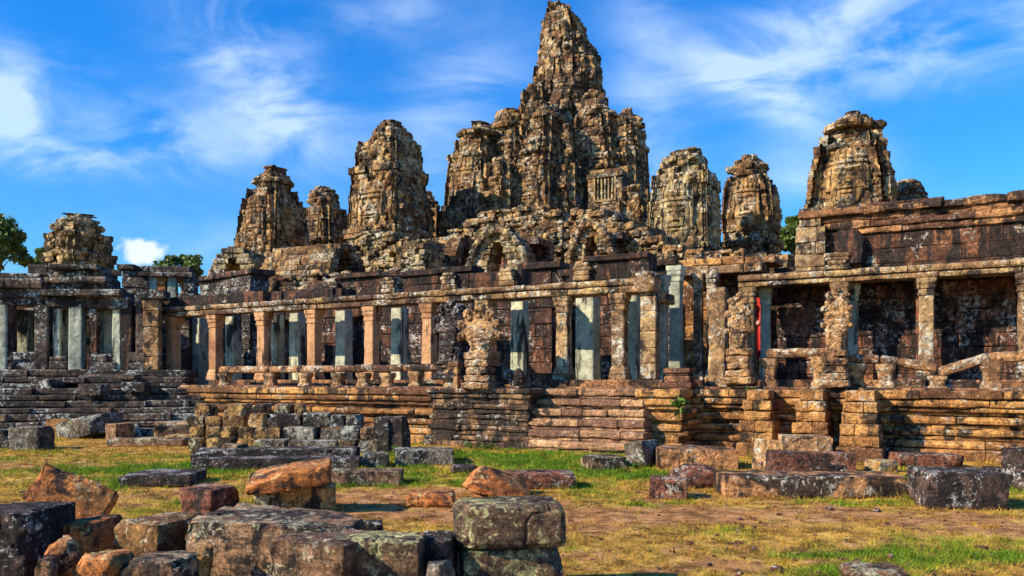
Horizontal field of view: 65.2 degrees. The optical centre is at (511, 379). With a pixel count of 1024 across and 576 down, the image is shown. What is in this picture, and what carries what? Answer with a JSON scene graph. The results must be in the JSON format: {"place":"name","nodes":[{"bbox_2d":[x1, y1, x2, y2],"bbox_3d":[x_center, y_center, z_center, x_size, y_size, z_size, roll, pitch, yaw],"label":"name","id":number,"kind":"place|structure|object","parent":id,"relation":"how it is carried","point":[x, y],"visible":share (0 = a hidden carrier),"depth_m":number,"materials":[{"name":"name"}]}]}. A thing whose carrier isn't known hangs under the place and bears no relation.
{"place":"outdoors","nodes":[
{"label":"outdoors","id":0,"kind":"place"},
{"bbox_2d":[39,213,121,386],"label":"face tower","id":1,"kind":"structure","parent":0,"point":[75,239],"depth_m":58.75,"materials":[{"name":"stone"}]},
{"bbox_2d":[208,246,266,274],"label":"vaulted roof","id":2,"kind":"structure","parent":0,"point":[233,258],"depth_m":51.01,"materials":[{"name":"stone"}]},
{"bbox_2d":[349,231,445,271],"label":"gallery wall","id":3,"kind":"structure","parent":0,"point":[382,251],"depth_m":51.38,"materials":[{"name":"stone"}]},
{"bbox_2d":[0,436,1023,575],"bbox_3d":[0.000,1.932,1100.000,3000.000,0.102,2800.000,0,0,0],"label":"ground","id":4,"kind":"structure","parent":0,"point":[716,516],"depth_m":10.96,"materials":[{"name":"soil"}]},
{"bbox_2d":[0,213,36,272],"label":"broadleaf tree","id":5,"kind":"object","parent":4,"relation":"on","point":[12,237],"visible":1,"depth_m":62.08,"materials":[{"name":"green plant"}]},
{"bbox_2d":[0,559,36,575],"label":"fallen block","id":6,"kind":"object","parent":4,"relation":"on","point":[10,567],"depth_m":6.46,"materials":[{"name":"black stone"}]},
{"bbox_2d":[0,501,75,565],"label":"fallen block","id":7,"kind":"object","parent":6,"relation":"on","point":[31,532],"depth_m":6.62,"materials":[{"name":"black stone"}]},
{"bbox_2d":[8,426,54,450],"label":"fallen block","id":8,"kind":"object","parent":4,"relation":"on","point":[31,437],"depth_m":21.81,"materials":[{"name":"grey stone"}]},
{"bbox_2d":[35,554,60,575],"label":"fallen block","id":9,"kind":"object","parent":4,"relation":"on","point":[47,565],"depth_m":5.92,"materials":[{"name":"brown stone"}]},
{"bbox_2d":[44,535,82,575],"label":"fallen block","id":10,"kind":"object","parent":4,"relation":"on","point":[67,549],"depth_m":6.16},
{"bbox_2d":[22,463,118,518],"bbox_3d":[-4.457,1.198,8.122,0.876,0.738,0.457,0,0,-12],"label":"fallen block","id":11,"kind":"object","parent":4,"relation":"on","point":[89,497],"depth_m":7.98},
{"bbox_2d":[55,413,123,438],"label":"fallen block","id":12,"kind":"object","parent":4,"relation":"on","point":[91,426],"depth_m":26.32,"materials":[{"name":"grey stone"}]},
{"bbox_2d":[63,514,122,554],"bbox_3d":[-3.750,1.444,7.170,0.421,0.444,0.520,0,0,17],"label":"fallen block","id":13,"kind":"object","parent":4,"relation":"on","point":[94,533],"depth_m":6.99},
{"bbox_2d":[0,369,206,436],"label":"stone terrace","id":14,"kind":"structure","parent":4,"relation":"on","point":[24,401],"depth_m":28.70,"materials":[{"name":"grey stone"}]},
{"bbox_2d":[0,263,144,385],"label":"corner pavilion","id":15,"kind":"structure","parent":14,"relation":"on","point":[53,316],"depth_m":30.99,"materials":[{"name":"grey stone"}]},
{"bbox_2d":[117,264,198,369],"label":"ruined wall","id":16,"kind":"structure","parent":15,"relation":"on","point":[136,280],"depth_m":34.11,"materials":[{"name":"grey stone"}]},
{"bbox_2d":[140,289,170,369],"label":"pillar","id":17,"kind":"structure","parent":14,"relation":"on","point":[152,324],"depth_m":31.26,"materials":[{"name":"stone"}]},
{"bbox_2d":[71,549,135,575],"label":"fallen block","id":18,"kind":"object","parent":4,"relation":"on","point":[108,562],"depth_m":6.05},
{"bbox_2d":[105,423,134,438],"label":"fallen block","id":19,"kind":"object","parent":4,"relation":"on","point":[114,430],"depth_m":25.84,"materials":[{"name":"brown stone"}]},
{"bbox_2d":[106,437,190,446],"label":"fallen block","id":20,"kind":"object","parent":4,"relation":"on","point":[142,441],"depth_m":22.86,"materials":[{"name":"grey stone"}]},
{"bbox_2d":[114,511,201,555],"bbox_3d":[-3.108,1.427,7.159,0.556,0.426,0.644,0,0,26],"label":"fallen block","id":21,"kind":"object","parent":4,"relation":"on","point":[162,531],"depth_m":6.91,"materials":[{"name":"stone"}]},
{"bbox_2d":[120,550,198,575],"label":"fallen block","id":22,"kind":"object","parent":4,"relation":"on","point":[170,563],"depth_m":6.07,"materials":[{"name":"grey stone"}]},
{"bbox_2d":[119,468,206,486],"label":"fallen block","id":23,"kind":"object","parent":4,"relation":"on","point":[170,477],"depth_m":14.44,"materials":[{"name":"black stone"}]},
{"bbox_2d":[154,421,190,436],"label":"fallen block","id":24,"kind":"object","parent":4,"relation":"on","point":[163,428],"depth_m":25.50,"materials":[{"name":"stone"}]},
{"bbox_2d":[152,254,203,293],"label":"broadleaf tree","id":25,"kind":"object","parent":4,"relation":"on","point":[193,262],"visible":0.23,"depth_m":69.98,"materials":[{"name":"green plant"}]},
{"bbox_2d":[197,544,213,575],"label":"fallen block","id":26,"kind":"object","parent":4,"relation":"on","point":[205,554],"depth_m":6.33,"materials":[{"name":"stone"}]},
{"bbox_2d":[179,483,238,514],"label":"fallen block","id":27,"kind":"object","parent":4,"relation":"on","point":[203,498],"depth_m":11.15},
{"bbox_2d":[185,503,366,575],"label":"fallen block","id":28,"kind":"object","parent":4,"relation":"on","point":[238,536],"depth_m":6.80,"materials":[{"name":"brown stone"}]},
{"bbox_2d":[191,455,361,469],"bbox_3d":[-5.104,1.817,17.606,3.565,0.299,0.924,0,0,-3],"label":"fallen block","id":29,"kind":"object","parent":4,"relation":"on","point":[261,462],"depth_m":17.16,"materials":[{"name":"black stone"}]},
{"bbox_2d":[190,446,359,459],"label":"fallen block","id":30,"kind":"object","parent":29,"relation":"on","point":[290,450],"depth_m":17.80,"materials":[{"name":"black stone"}]},
{"bbox_2d":[254,481,335,510],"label":"fallen block","id":31,"kind":"object","parent":4,"relation":"on","point":[321,497],"depth_m":11.42,"materials":[{"name":"stone"}]},
{"bbox_2d":[245,457,332,494],"bbox_3d":[-3.190,1.387,11.569,1.157,0.439,0.877,0,0,-9],"label":"fallen block","id":32,"kind":"object","parent":31,"relation":"on","point":[295,475],"depth_m":11.21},
{"bbox_2d":[288,439,338,446],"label":"heap block","id":33,"kind":"object","parent":4,"relation":"on","point":[314,442],"depth_m":20.89,"materials":[{"name":"grey stone"}]},
{"bbox_2d":[282,426,320,439],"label":"heap block","id":34,"kind":"object","parent":33,"relation":"on","point":[295,432],"depth_m":21.34,"materials":[{"name":"grey stone"}]},
{"bbox_2d":[267,413,302,427],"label":"heap block","id":35,"kind":"object","parent":34,"relation":"on","point":[281,420],"depth_m":21.60,"materials":[{"name":"black stone"}]},
{"bbox_2d":[303,412,331,427],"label":"heap block","id":36,"kind":"object","parent":34,"relation":"on","point":[318,419],"depth_m":21.61,"materials":[{"name":"grey stone"}]},
{"bbox_2d":[269,528,372,575],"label":"fallen block","id":37,"kind":"object","parent":4,"relation":"on","point":[310,553],"depth_m":6.30,"materials":[{"name":"brown stone"}]},
{"bbox_2d":[331,467,403,485],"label":"fallen block","id":38,"kind":"object","parent":4,"relation":"on","point":[376,476],"depth_m":14.65,"materials":[{"name":"grey stone"}]},
{"bbox_2d":[373,416,389,452],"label":"heap block","id":39,"kind":"object","parent":4,"relation":"on","point":[381,440],"depth_m":20.60,"materials":[{"name":"grey stone"}]},
{"bbox_2d":[346,531,426,575],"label":"fallen block","id":40,"kind":"object","parent":4,"relation":"on","point":[387,553],"depth_m":6.35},
{"bbox_2d":[389,416,410,453],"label":"heap block","id":41,"kind":"object","parent":4,"relation":"on","point":[399,435],"depth_m":20.63,"materials":[{"name":"black stone"}]},
{"bbox_2d":[395,447,453,465],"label":"fallen block","id":42,"kind":"object","parent":4,"relation":"on","point":[404,456],"depth_m":18.16,"materials":[{"name":"grey stone"}]},
{"bbox_2d":[406,490,455,507],"bbox_3d":[-1.241,1.833,12.325,0.740,0.253,0.511,0,0,0],"label":"fallen boulder","id":43,"kind":"object","parent":4,"relation":"on","point":[436,498],"visible":0.88,"depth_m":12.09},
{"bbox_2d":[423,530,457,575],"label":"fallen block","id":44,"kind":"object","parent":4,"relation":"on","point":[441,544],"depth_m":6.65,"materials":[{"name":"black stone"}]},
{"bbox_2d":[426,559,454,575],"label":"fallen block","id":45,"kind":"object","parent":4,"relation":"on","point":[439,567],"depth_m":6.26,"materials":[{"name":"grey stone"}]},
{"bbox_2d":[462,466,530,496],"bbox_3d":[-0.269,1.756,13.340,1.113,0.677,0.806,0,0,-15],"label":"fallen boulder","id":46,"kind":"object","parent":4,"relation":"on","point":[486,480],"visible":0.81,"depth_m":13.04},
{"bbox_2d":[0,453,1015,575],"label":"pebbles","id":47,"kind":"object","parent":4,"relation":"on","point":[778,567],"visible":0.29,"depth_m":10.29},
{"bbox_2d":[457,545,562,575],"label":"fallen block","id":48,"kind":"object","parent":4,"relation":"on","point":[534,561],"depth_m":6.80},
{"bbox_2d":[452,495,565,549],"bbox_3d":[-0.040,1.248,7.049,0.946,0.380,0.684,0,0,-8],"label":"fallen block","id":49,"kind":"object","parent":48,"relation":"on","point":[509,522],"depth_m":6.75,"materials":[{"name":"stone"}]},
{"bbox_2d":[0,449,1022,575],"bbox_3d":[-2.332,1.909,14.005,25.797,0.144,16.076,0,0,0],"label":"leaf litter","id":50,"kind":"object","parent":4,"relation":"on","point":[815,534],"visible":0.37,"depth_m":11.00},
{"bbox_2d":[502,469,575,488],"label":"fallen block","id":51,"kind":"object","parent":4,"relation":"on","point":[539,479],"depth_m":14.12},
{"bbox_2d":[177,380,1023,462],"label":"stone terrace","id":52,"kind":"structure","parent":4,"relation":"on","point":[971,420],"depth_m":21.47,"materials":[{"name":"stone"}]},
{"bbox_2d":[218,364,452,386],"bbox_3d":[-6.116,-0.131,26.745,10.263,0.762,0.482,0,0,28],"label":"balustrade","id":53,"kind":"object","parent":52,"relation":"on","point":[414,371],"visible":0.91,"depth_m":26.38,"materials":[{"name":"stone"}]},
{"bbox_2d":[161,252,679,384],"bbox_3d":[-7.982,-2.060,33.729,31.696,4.658,8.645,0,0,28],"label":"colonnade","id":54,"kind":"object","parent":52,"relation":"on","point":[567,321],"visible":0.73,"depth_m":28.72,"materials":[{"name":"stone"}]},
{"bbox_2d":[199,268,274,384],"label":"ruined wall","id":55,"kind":"structure","parent":54,"relation":"on","point":[248,280],"depth_m":34.91,"materials":[{"name":"grey stone"}]},
{"bbox_2d":[431,299,466,380],"bbox_3d":[-1.820,-1.231,24.643,1.331,2.505,0.966,0,0,28],"label":"serpent statue","id":56,"kind":"object","parent":52,"relation":"on","point":[452,347],"visible":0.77,"depth_m":24.35,"materials":[{"name":"black stone"}]},
{"bbox_2d":[457,303,505,389],"bbox_3d":[-0.870,-0.960,23.126,1.572,2.535,0.882,0,0,28],"label":"serpent statue","id":57,"kind":"object","parent":52,"relation":"on","point":[480,326],"visible":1,"depth_m":22.85,"materials":[{"name":"stone"}]},
{"bbox_2d":[491,365,526,385],"bbox_3d":[-0.144,-0.062,23.296,1.418,0.736,0.630,0,0,28],"label":"lion statue","id":58,"kind":"object","parent":52,"relation":"on","point":[508,376],"visible":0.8,"depth_m":22.99,"materials":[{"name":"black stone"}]},
{"bbox_2d":[634,271,674,379],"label":"corner pillar","id":59,"kind":"structure","parent":52,"relation":"on","point":[647,284],"depth_m":22.74,"materials":[{"name":"stone"}]},
{"bbox_2d":[652,275,671,379],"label":"pillar","id":60,"kind":"structure","parent":52,"relation":"on","point":[664,287],"depth_m":23.81,"materials":[{"name":"brown stone"}]},
{"bbox_2d":[666,265,685,367],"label":"pillar","id":61,"kind":"structure","parent":52,"relation":"on","point":[677,274],"depth_m":24.95,"materials":[{"name":"grey stone"}]},
{"bbox_2d":[661,368,697,388],"bbox_3d":[4.684,-0.050,22.305,0.850,0.583,0.769,0,0,28],"label":"pillar pedestal","id":62,"kind":"object","parent":52,"relation":"on","point":[682,378],"visible":0.98,"depth_m":22.02,"materials":[{"name":"brown stone"}]},
{"bbox_2d":[705,287,731,386],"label":"pillar","id":63,"kind":"structure","parent":52,"relation":"on","point":[717,335],"depth_m":22.70,"materials":[{"name":"stone"}]},
{"bbox_2d":[677,256,783,379],"bbox_3d":[6.884,-1.867,26.190,3.449,4.291,2.733,0,0,28],"label":"recessed gatehouse","id":64,"kind":"object","parent":52,"relation":"on","point":[702,277],"visible":0.51,"depth_m":25.65,"materials":[{"name":"stone"}]},
{"bbox_2d":[722,292,756,385],"bbox_3d":[6.154,-1.112,21.649,0.837,2.559,0.717,0,0,28],"label":"serpent statue","id":65,"kind":"object","parent":52,"relation":"on","point":[738,314],"visible":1,"depth_m":21.47,"materials":[{"name":"stone"}]},
{"bbox_2d":[760,348,824,387],"bbox_3d":[7.547,-0.300,21.358,1.810,1.100,0.461,0,0,28],"label":"balustrade","id":66,"kind":"object","parent":52,"relation":"on","point":[769,365],"visible":0.73,"depth_m":21.38,"materials":[{"name":"stone"}]},
{"bbox_2d":[819,285,854,388],"bbox_3d":[8.276,-1.099,20.383,0.844,2.634,0.677,0,0,28],"label":"serpent statue","id":67,"kind":"object","parent":52,"relation":"on","point":[837,309],"visible":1,"depth_m":20.23,"materials":[{"name":"stone"}]},
{"bbox_2d":[737,190,1023,379],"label":"colonnade","id":68,"kind":"object","parent":52,"relation":"on","point":[939,281],"visible":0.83,"depth_m":23.73,"materials":[{"name":"stone"}]},
{"bbox_2d":[847,351,1023,387],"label":"balustrade","id":69,"kind":"object","parent":52,"relation":"on","point":[991,366],"visible":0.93,"depth_m":19.71,"materials":[{"name":"stone"}]},
{"bbox_2d":[580,454,626,469],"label":"fallen block","id":70,"kind":"object","parent":4,"relation":"on","point":[599,461],"depth_m":17.36,"materials":[{"name":"grey stone"}]},
{"bbox_2d":[624,439,657,466],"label":"fallen block","id":71,"kind":"object","parent":4,"relation":"on","point":[643,452],"depth_m":17.88,"materials":[{"name":"grey stone"}]},
{"bbox_2d":[649,475,687,500],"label":"fallen block","id":72,"kind":"object","parent":4,"relation":"on","point":[669,487],"depth_m":12.98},
{"bbox_2d":[669,463,718,487],"bbox_3d":[3.389,1.755,14.697,0.855,0.404,0.801,0,0,-8],"label":"fallen boulder","id":73,"kind":"object","parent":4,"relation":"on","point":[699,475],"visible":0.65,"depth_m":14.42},
{"bbox_2d":[655,444,738,469],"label":"fallen block","id":74,"kind":"object","parent":4,"relation":"on","point":[669,456],"depth_m":17.32,"materials":[{"name":"brown stone"}]},
{"bbox_2d":[752,438,780,470],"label":"fallen block","id":75,"kind":"object","parent":4,"relation":"on","point":[761,446],"depth_m":16.73,"materials":[{"name":"stone"}]},
{"bbox_2d":[779,215,798,255],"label":"broadleaf tree","id":76,"kind":"object","parent":4,"relation":"on","point":[788,235],"visible":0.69,"depth_m":79.11,"materials":[{"name":"green plant"}]},
{"bbox_2d":[714,470,907,498],"bbox_3d":[5.011,1.768,13.579,2.975,0.392,0.921,0,0,3],"label":"fallen block","id":77,"kind":"object","parent":4,"relation":"on","point":[814,484],"depth_m":13.16,"materials":[{"name":"brown stone"}]},
{"bbox_2d":[765,449,856,470],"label":"fallen block","id":78,"kind":"object","parent":4,"relation":"on","point":[832,460],"depth_m":15.28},
{"bbox_2d":[778,434,832,450],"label":"fallen block","id":79,"kind":"object","parent":78,"relation":"on","point":[804,442],"depth_m":15.77,"materials":[{"name":"stone"}]},
{"bbox_2d":[839,561,908,575],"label":"fallen block","id":80,"kind":"object","parent":4,"relation":"on","point":[854,568],"depth_m":7.60,"materials":[{"name":"grey stone"}]},
{"bbox_2d":[888,451,963,466],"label":"fallen block","id":81,"kind":"object","parent":4,"relation":"on","point":[934,459],"depth_m":17.68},
{"bbox_2d":[907,466,1010,510],"bbox_3d":[6.802,1.658,12.237,1.150,0.601,0.973,0,0,10],"label":"fallen block","id":82,"kind":"object","parent":4,"relation":"on","point":[951,488],"depth_m":11.80,"materials":[{"name":"black stone"}]},
{"bbox_2d":[1000,447,1023,489],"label":"fallen block","id":83,"kind":"object","parent":4,"relation":"on","point":[1012,462],"depth_m":14.06,"materials":[{"name":"black stone"}]},
{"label":"stone platform","id":84,"kind":"object","parent":4,"relation":"on","visible":0},
{"bbox_2d":[234,165,310,256],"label":"face tower","id":85,"kind":"structure","parent":84,"relation":"on","point":[272,215],"depth_m":60.48,"materials":[{"name":"stone"}]},
{"bbox_2d":[268,271,354,291],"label":"gallery wall","id":86,"kind":"structure","parent":84,"relation":"on","point":[288,282],"depth_m":45.85,"materials":[{"name":"stone"}]},
{"bbox_2d":[260,243,365,275],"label":"vaulted roof","id":87,"kind":"structure","parent":84,"relation":"on","point":[328,258],"depth_m":49.60,"materials":[{"name":"stone"}]},
{"bbox_2d":[303,186,347,245],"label":"face tower","id":88,"kind":"structure","parent":84,"relation":"on","point":[326,216],"depth_m":70.68,"materials":[{"name":"stone"}]},
{"bbox_2d":[343,119,431,244],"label":"face tower","id":89,"kind":"structure","parent":84,"relation":"on","point":[389,182],"depth_m":58.19,"materials":[{"name":"stone"}]},
{"bbox_2d":[427,191,444,237],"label":"face tower","id":90,"kind":"structure","parent":84,"relation":"on","point":[435,216],"depth_m":65.34,"materials":[{"name":"stone"}]},
{"bbox_2d":[440,188,486,236],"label":"broken turret","id":91,"kind":"object","parent":84,"relation":"on","point":[464,205],"visible":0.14,"depth_m":63.03,"materials":[{"name":"stone"}]},
{"bbox_2d":[439,120,501,232],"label":"face tower","id":92,"kind":"structure","parent":84,"relation":"on","point":[476,147],"depth_m":68.45,"materials":[{"name":"stone"}]},
{"bbox_2d":[479,156,516,210],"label":"broken turret","id":93,"kind":"object","parent":84,"relation":"on","point":[497,188],"visible":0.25,"depth_m":63.99,"materials":[{"name":"stone"}]},
{"bbox_2d":[490,108,521,163],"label":"face tower","id":94,"kind":"structure","parent":84,"relation":"on","point":[506,123],"depth_m":75.23,"materials":[{"name":"stone"}]},
{"bbox_2d":[447,204,569,260],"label":"gallery wall","id":95,"kind":"structure","parent":84,"relation":"on","point":[541,221],"depth_m":54.01,"materials":[{"name":"stone"}]},
{"bbox_2d":[422,235,474,266],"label":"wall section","id":96,"kind":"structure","parent":95,"relation":"attached to","point":[458,248],"depth_m":52.97,"materials":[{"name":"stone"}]},
{"bbox_2d":[465,225,553,271],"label":"arched gate","id":97,"kind":"structure","parent":84,"relation":"on","point":[495,248],"depth_m":48.33,"materials":[{"name":"stone"}]},
{"bbox_2d":[519,84,549,138],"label":"broken turret","id":98,"kind":"object","parent":84,"relation":"on","point":[530,94],"visible":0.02,"depth_m":75.35,"materials":[{"name":"stone"}]},
{"bbox_2d":[510,99,565,209],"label":"face tower","id":99,"kind":"structure","parent":84,"relation":"on","point":[539,149],"depth_m":64.42,"materials":[{"name":"stone"}]},
{"bbox_2d":[528,0,605,156],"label":"central spire","id":100,"kind":"structure","parent":84,"relation":"on","point":[567,73],"depth_m":79.29,"materials":[{"name":"stone"}]},
{"bbox_2d":[550,155,585,212],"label":"broken turret","id":101,"kind":"object","parent":84,"relation":"on","point":[567,180],"visible":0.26,"depth_m":64.16,"materials":[{"name":"stone"}]},
{"bbox_2d":[570,97,621,209],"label":"face tower","id":102,"kind":"structure","parent":84,"relation":"on","point":[594,135],"depth_m":66.70,"materials":[{"name":"stone"}]},
{"bbox_2d":[586,168,630,211],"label":"window bay","id":103,"kind":"object","parent":102,"relation":"attached to","point":[605,186],"depth_m":63.60,"materials":[{"name":"stone"}]},
{"bbox_2d":[564,219,630,263],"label":"arched gate","id":104,"kind":"structure","parent":84,"relation":"on","point":[588,236],"depth_m":48.18,"materials":[{"name":"stone"}]},
{"bbox_2d":[559,207,679,261],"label":"gallery wall","id":105,"kind":"structure","parent":84,"relation":"on","point":[642,237],"depth_m":50.25,"materials":[{"name":"stone"}]},
{"bbox_2d":[612,138,643,184],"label":"broken turret","id":106,"kind":"object","parent":84,"relation":"on","point":[630,161],"visible":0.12,"depth_m":66.18,"materials":[{"name":"stone"}]},
{"bbox_2d":[614,107,649,192],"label":"face tower","id":107,"kind":"structure","parent":84,"relation":"on","point":[631,125],"depth_m":73.05,"materials":[{"name":"stone"}]},
{"bbox_2d":[616,184,651,225],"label":"broken turret","id":108,"kind":"object","parent":84,"relation":"on","point":[632,203],"visible":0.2,"depth_m":62.10,"materials":[{"name":"stone"}]},
{"bbox_2d":[649,147,723,250],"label":"face tower","id":109,"kind":"structure","parent":84,"relation":"on","point":[685,200],"depth_m":56.06,"materials":[{"name":"stone"}]},
{"bbox_2d":[645,244,794,273],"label":"gallery wall","id":110,"kind":"structure","parent":84,"relation":"on","point":[678,252],"depth_m":44.96,"materials":[{"name":"stone"}]},
{"bbox_2d":[721,154,784,253],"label":"face tower","id":111,"kind":"structure","parent":84,"relation":"on","point":[751,216],"depth_m":62.32,"materials":[{"name":"stone"}]},
{"bbox_2d":[804,110,898,208],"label":"face tower","id":112,"kind":"structure","parent":84,"relation":"on","point":[851,164],"depth_m":36.65,"materials":[{"name":"stone"}]},
{"bbox_2d":[896,179,927,202],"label":"broken turret","id":113,"kind":"object","parent":84,"relation":"on","point":[910,189],"visible":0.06,"depth_m":40.38,"materials":[{"name":"stone"}]},
{"bbox_2d":[0,435,1023,575],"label":"grass","id":114,"kind":"structure","parent":0,"point":[957,546],"depth_m":12.61,"materials":[{"name":"plant"}]},
{"bbox_2d":[0,0,1023,292],"label":"sky","id":115,"kind":"structure","parent":0,"point":[153,120],"materials":[{"name":"blue"}]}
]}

